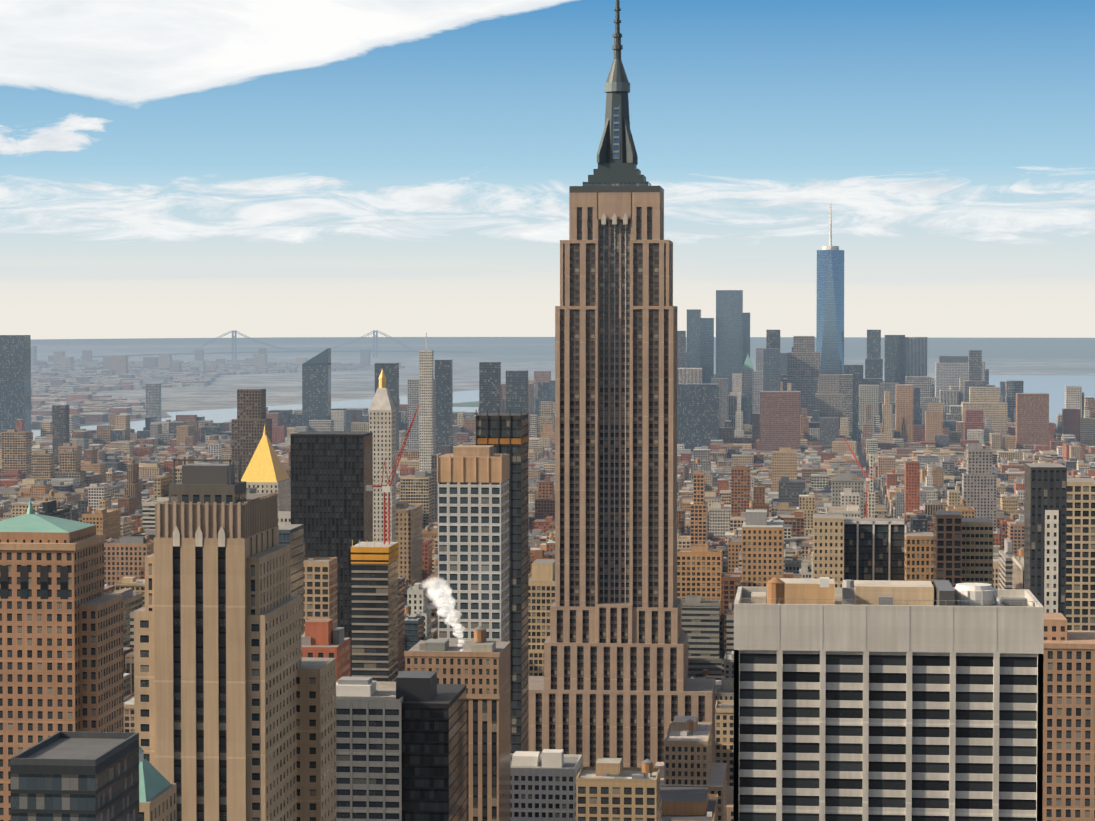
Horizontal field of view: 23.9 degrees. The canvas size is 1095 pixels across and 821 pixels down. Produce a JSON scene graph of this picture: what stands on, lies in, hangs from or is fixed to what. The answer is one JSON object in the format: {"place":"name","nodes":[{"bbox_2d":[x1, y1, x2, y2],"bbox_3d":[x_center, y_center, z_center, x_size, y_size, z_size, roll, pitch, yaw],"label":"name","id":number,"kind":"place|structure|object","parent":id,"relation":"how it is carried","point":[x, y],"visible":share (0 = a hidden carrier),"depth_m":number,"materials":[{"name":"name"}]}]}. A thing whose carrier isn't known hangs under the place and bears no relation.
{"place":"outdoors","nodes":[
{"label":"outdoors","id":0,"kind":"place"},
{"bbox_2d":[453,401,478,406],"bbox_3d":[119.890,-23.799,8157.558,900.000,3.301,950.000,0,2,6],"label":"harbour island ground","id":1,"kind":"structure","parent":0,"point":[470,404],"depth_m":7968.15,"materials":[{"name":"grey"}]},
{"bbox_2d":[0,0,1094,338],"label":"sky","id":2,"kind":"structure","parent":0,"point":[169,168],"materials":[{"name":"blue"}]},
{"bbox_2d":[31,337,1094,516],"bbox_3d":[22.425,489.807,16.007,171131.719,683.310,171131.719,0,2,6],"label":"ground","id":3,"kind":"structure","parent":0,"point":[1035,356],"depth_m":17713.00,"materials":[{"name":"grey"}]},
{"bbox_2d":[31,330,473,428],"bbox_3d":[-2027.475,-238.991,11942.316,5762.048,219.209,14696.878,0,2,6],"label":"boroughs and bridge","id":4,"kind":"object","parent":3,"relation":"on","point":[58,378],"visible":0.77,"depth_m":11670.88,"materials":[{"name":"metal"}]},
{"bbox_2d":[0,0,1094,820],"bbox_3d":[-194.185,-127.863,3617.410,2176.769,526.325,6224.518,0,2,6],"label":"skyscrapers","id":5,"kind":"structure","parent":3,"relation":"on","point":[890,670],"depth_m":896.94,"materials":[{"name":"stone"}]},
{"bbox_2d":[0,368,1094,820],"bbox_3d":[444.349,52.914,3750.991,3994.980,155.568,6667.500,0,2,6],"label":"city blocks","id":6,"kind":"structure","parent":3,"relation":"on","point":[746,508],"depth_m":2880.47,"materials":[{"name":"brick"}]},
{"bbox_2d":[421,576,464,650],"bbox_3d":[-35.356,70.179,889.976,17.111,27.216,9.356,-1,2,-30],"label":"steam plume","id":7,"kind":"object","parent":6,"relation":"on","point":[438,591],"visible":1,"depth_m":889.04,"materials":[{"name":"white"}]},
{"bbox_2d":[678,465,891,517],"bbox_3d":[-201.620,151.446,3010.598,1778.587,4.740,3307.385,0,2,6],"label":"street","id":8,"kind":"structure","parent":3,"relation":"on","point":[865,467],"depth_m":3902.68,"materials":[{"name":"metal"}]},
{"bbox_2d":[31,373,1094,439],"bbox_3d":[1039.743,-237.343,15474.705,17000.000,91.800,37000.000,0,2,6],"label":"water","id":9,"kind":"structure","parent":0,"point":[1053,386],"depth_m":8565.47,"materials":[{"name":"blue liquid"}]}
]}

